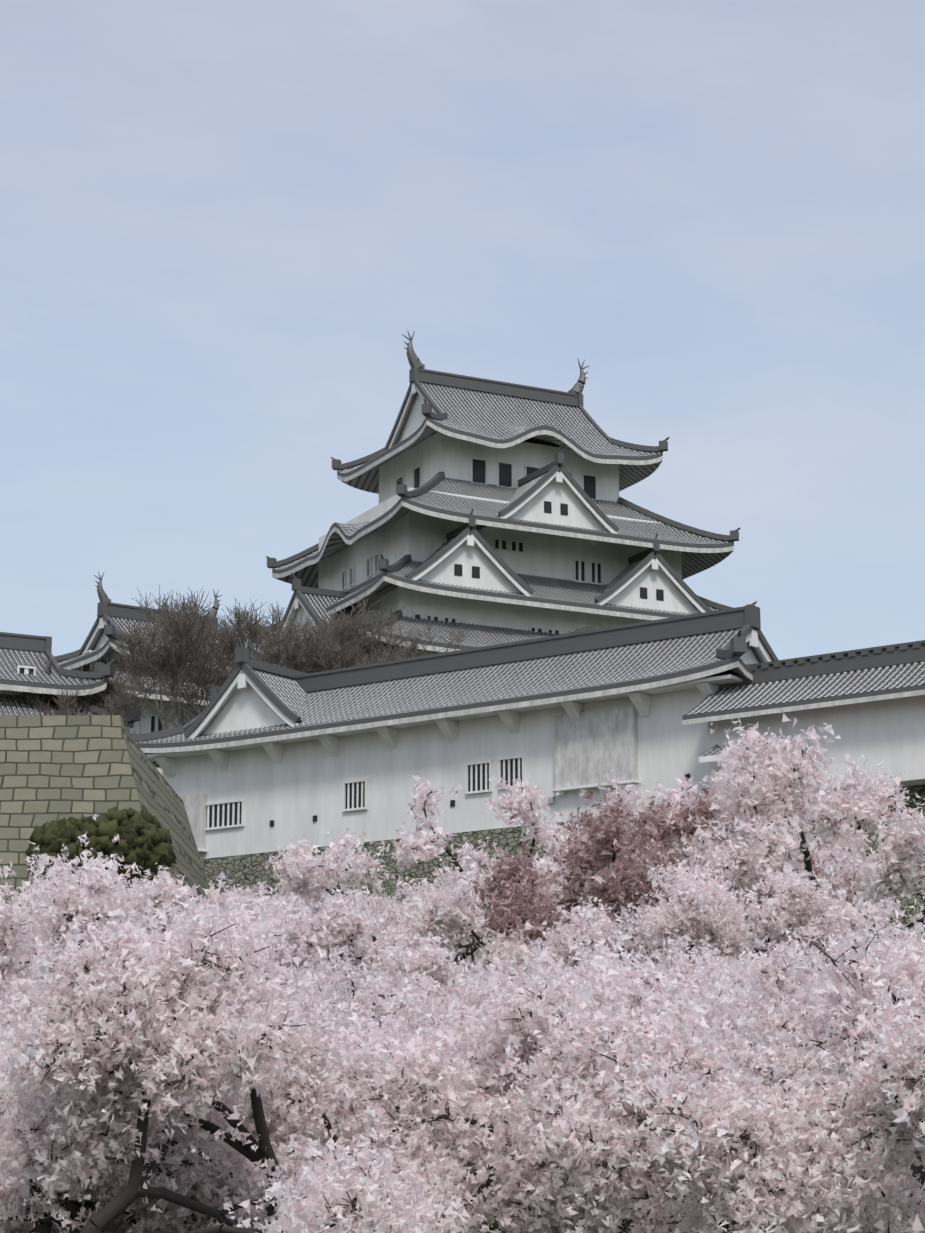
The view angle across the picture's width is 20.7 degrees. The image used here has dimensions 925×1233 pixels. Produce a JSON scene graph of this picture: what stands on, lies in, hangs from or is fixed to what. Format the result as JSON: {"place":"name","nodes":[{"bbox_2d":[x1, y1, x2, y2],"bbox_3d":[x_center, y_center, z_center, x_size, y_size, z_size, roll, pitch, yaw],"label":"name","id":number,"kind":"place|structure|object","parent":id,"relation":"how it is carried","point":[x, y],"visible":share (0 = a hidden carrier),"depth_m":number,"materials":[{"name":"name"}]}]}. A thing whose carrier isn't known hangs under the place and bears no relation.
{"place":"outdoors","nodes":[
{"label":"outdoors","id":0,"kind":"place"},
{"bbox_2d":[0,0,924,659],"label":"sky","id":1,"kind":"structure","parent":0,"point":[224,224],"materials":[{"name":"blue"}]},
{"bbox_3d":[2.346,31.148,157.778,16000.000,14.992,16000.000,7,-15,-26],"label":"ground","id":2,"kind":"structure","parent":0,"visible":0},
{"bbox_2d":[5,930,71,1012],"bbox_3d":[-8.796,8.225,42.452,8.658,6.210,8.361,-5,-14,20],"label":"cherry tree","id":3,"kind":"object","parent":2,"relation":"on","point":[36,975],"depth_m":40.28,"materials":[{"name":"pink plant"}]},
{"bbox_2d":[25,817,78,881],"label":"green shrub","id":4,"kind":"object","parent":2,"relation":"on","point":[51,838],"visible":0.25,"depth_m":88.90,"materials":[{"name":"green plant"}]},
{"bbox_2d":[0,632,141,733],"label":"castle turret","id":5,"kind":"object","parent":2,"relation":"on","point":[23,651],"visible":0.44,"depth_m":135.92,"materials":[{"name":"paint"}]},
{"bbox_2d":[4,649,153,726],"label":"bare tree","id":6,"kind":"object","parent":2,"relation":"on","point":[120,704],"visible":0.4,"depth_m":135.13,"materials":[{"name":"brown plant"}]},
{"bbox_2d":[15,861,191,933],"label":"cherry tree","id":7,"kind":"object","parent":2,"relation":"on","point":[124,888],"depth_m":84.06,"materials":[{"name":"pink plant"}]},
{"bbox_2d":[0,715,208,917],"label":"stone bastion","id":8,"kind":"object","parent":2,"relation":"on","point":[58,767],"visible":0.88,"depth_m":91.24,"materials":[{"name":"stone"}]},
{"bbox_2d":[65,807,176,892],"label":"green shrub","id":9,"kind":"object","parent":2,"relation":"on","point":[145,841],"visible":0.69,"depth_m":86.60,"materials":[{"name":"green plant"}]},
{"bbox_2d":[14,863,228,953],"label":"cherry tree","id":10,"kind":"object","parent":2,"relation":"on","point":[158,900],"visible":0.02,"depth_m":71.52,"materials":[{"name":"pink plant"}]},
{"bbox_2d":[54,572,278,773],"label":"castle turret","id":11,"kind":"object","parent":2,"relation":"on","point":[111,619],"visible":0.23,"depth_m":158.26,"materials":[{"name":"paint"}]},
{"bbox_2d":[99,585,277,733],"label":"bare tree","id":12,"kind":"object","parent":2,"relation":"on","point":[227,647],"visible":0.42,"depth_m":140.49,"materials":[{"name":"brown plant"}]},
{"bbox_2d":[0,814,478,1188],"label":"cherry tree","id":13,"kind":"object","parent":2,"relation":"on","point":[414,1012],"visible":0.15,"depth_m":30.85,"materials":[{"name":"pink plant"}]},
{"bbox_2d":[0,872,486,1232],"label":"cherry tree","id":14,"kind":"object","parent":2,"relation":"on","point":[108,980],"visible":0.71,"depth_m":22.51,"materials":[{"name":"pink plant"}]},
{"bbox_2d":[0,876,527,1232],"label":"cherry tree","id":15,"kind":"object","parent":2,"relation":"on","point":[54,1155],"visible":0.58,"depth_m":23.00,"materials":[{"name":"pink plant"}]},
{"bbox_2d":[103,592,436,726],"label":"bare tree","id":16,"kind":"object","parent":2,"relation":"on","point":[130,642],"visible":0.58,"depth_m":133.89,"materials":[{"name":"brown plant"}]},
{"bbox_2d":[179,871,369,928],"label":"cherry tree","id":17,"kind":"object","parent":2,"relation":"on","point":[211,891],"depth_m":90.19,"materials":[{"name":"pink plant"}]},
{"bbox_2d":[234,610,474,672],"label":"bare tree","id":18,"kind":"object","parent":2,"relation":"on","point":[306,662],"visible":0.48,"depth_m":130.19,"materials":[{"name":"brown plant"}]},
{"bbox_2d":[192,882,529,1029],"bbox_3d":[-2.111,8.326,51.287,7.986,6.128,8.093,7,-15,-26],"label":"cherry tree","id":19,"kind":"object","parent":2,"relation":"on","point":[347,927],"visible":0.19,"depth_m":49.27,"materials":[{"name":"pink plant"}]},
{"bbox_2d":[265,827,628,1001],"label":"cherry tree","id":20,"kind":"object","parent":2,"relation":"on","point":[432,910],"visible":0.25,"depth_m":70.71,"materials":[{"name":"pink plant"}]},
{"bbox_2d":[347,772,581,995],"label":"cherry tree","id":21,"kind":"object","parent":2,"relation":"on","point":[550,836],"visible":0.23,"depth_m":84.19,"materials":[{"name":"pink plant"}]},
{"bbox_2d":[251,330,756,669],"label":"keep","id":22,"kind":"structure","parent":2,"relation":"on","point":[501,512],"depth_m":159.66,"materials":[{"name":"paint"}]},
{"bbox_2d":[124,605,924,996],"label":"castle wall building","id":23,"kind":"structure","parent":2,"relation":"on","point":[256,761],"depth_m":107.68,"materials":[{"name":"paint"}]},
{"bbox_2d":[452,878,631,967],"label":"cherry tree","id":24,"kind":"object","parent":2,"relation":"on","point":[482,932],"depth_m":75.36,"materials":[{"name":"pink plant"}]},
{"bbox_2d":[286,1041,840,1155],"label":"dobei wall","id":25,"kind":"structure","parent":2,"relation":"on","point":[750,1044],"depth_m":46.60,"materials":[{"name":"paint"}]},
{"bbox_2d":[472,1166,668,1232],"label":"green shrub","id":26,"kind":"object","parent":2,"relation":"on","point":[495,1224],"depth_m":38.01,"materials":[{"name":"green plant"}]},
{"bbox_2d":[324,910,924,1232],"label":"cherry tree","id":27,"kind":"object","parent":2,"relation":"on","point":[527,1025],"visible":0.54,"depth_m":24.16,"materials":[{"name":"pink plant"}]},
{"bbox_2d":[471,781,839,1014],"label":"cherry tree","id":28,"kind":"object","parent":2,"relation":"on","point":[600,846],"visible":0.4,"depth_m":67.75,"materials":[{"name":"pink plant"}]},
{"bbox_2d":[453,897,924,1232],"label":"cherry tree","id":29,"kind":"object","parent":2,"relation":"on","point":[663,1106],"visible":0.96,"depth_m":22.25,"materials":[{"name":"pink plant"}]},
{"bbox_2d":[475,923,924,1231],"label":"cherry tree","id":30,"kind":"object","parent":2,"relation":"on","point":[766,1017],"visible":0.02,"depth_m":35.78,"materials":[{"name":"pink plant"}]},
{"bbox_2d":[508,846,923,1031],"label":"cherry tree","id":31,"kind":"object","parent":2,"relation":"on","point":[704,911],"visible":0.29,"depth_m":58.00,"materials":[{"name":"pink plant"}]},
{"bbox_2d":[652,934,803,1041],"bbox_3d":[5.969,9.303,54.623,5.279,4.825,6.901,7,-15,-26],"label":"cherry tree","id":32,"kind":"object","parent":2,"relation":"on","point":[681,960],"visible":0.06,"depth_m":54.11,"materials":[{"name":"pink plant"}]},
{"bbox_2d":[565,754,924,939],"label":"cherry tree","id":33,"kind":"object","parent":2,"relation":"on","point":[875,796],"visible":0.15,"depth_m":81.91,"materials":[{"name":"pink plant"}]},
{"bbox_2d":[617,713,924,999],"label":"cherry tree","id":34,"kind":"object","parent":2,"relation":"on","point":[757,785],"visible":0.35,"depth_m":64.82,"materials":[{"name":"pink plant"}]},
{"bbox_2d":[728,782,910,978],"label":"cherry tree","id":35,"kind":"object","parent":2,"relation":"on","point":[846,873],"visible":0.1,"depth_m":70.69,"materials":[{"name":"pink plant"}]},
{"bbox_2d":[811,887,924,1099],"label":"cherry tree","id":36,"kind":"object","parent":2,"relation":"on","point":[894,941],"depth_m":45.06,"materials":[{"name":"pink plant"}]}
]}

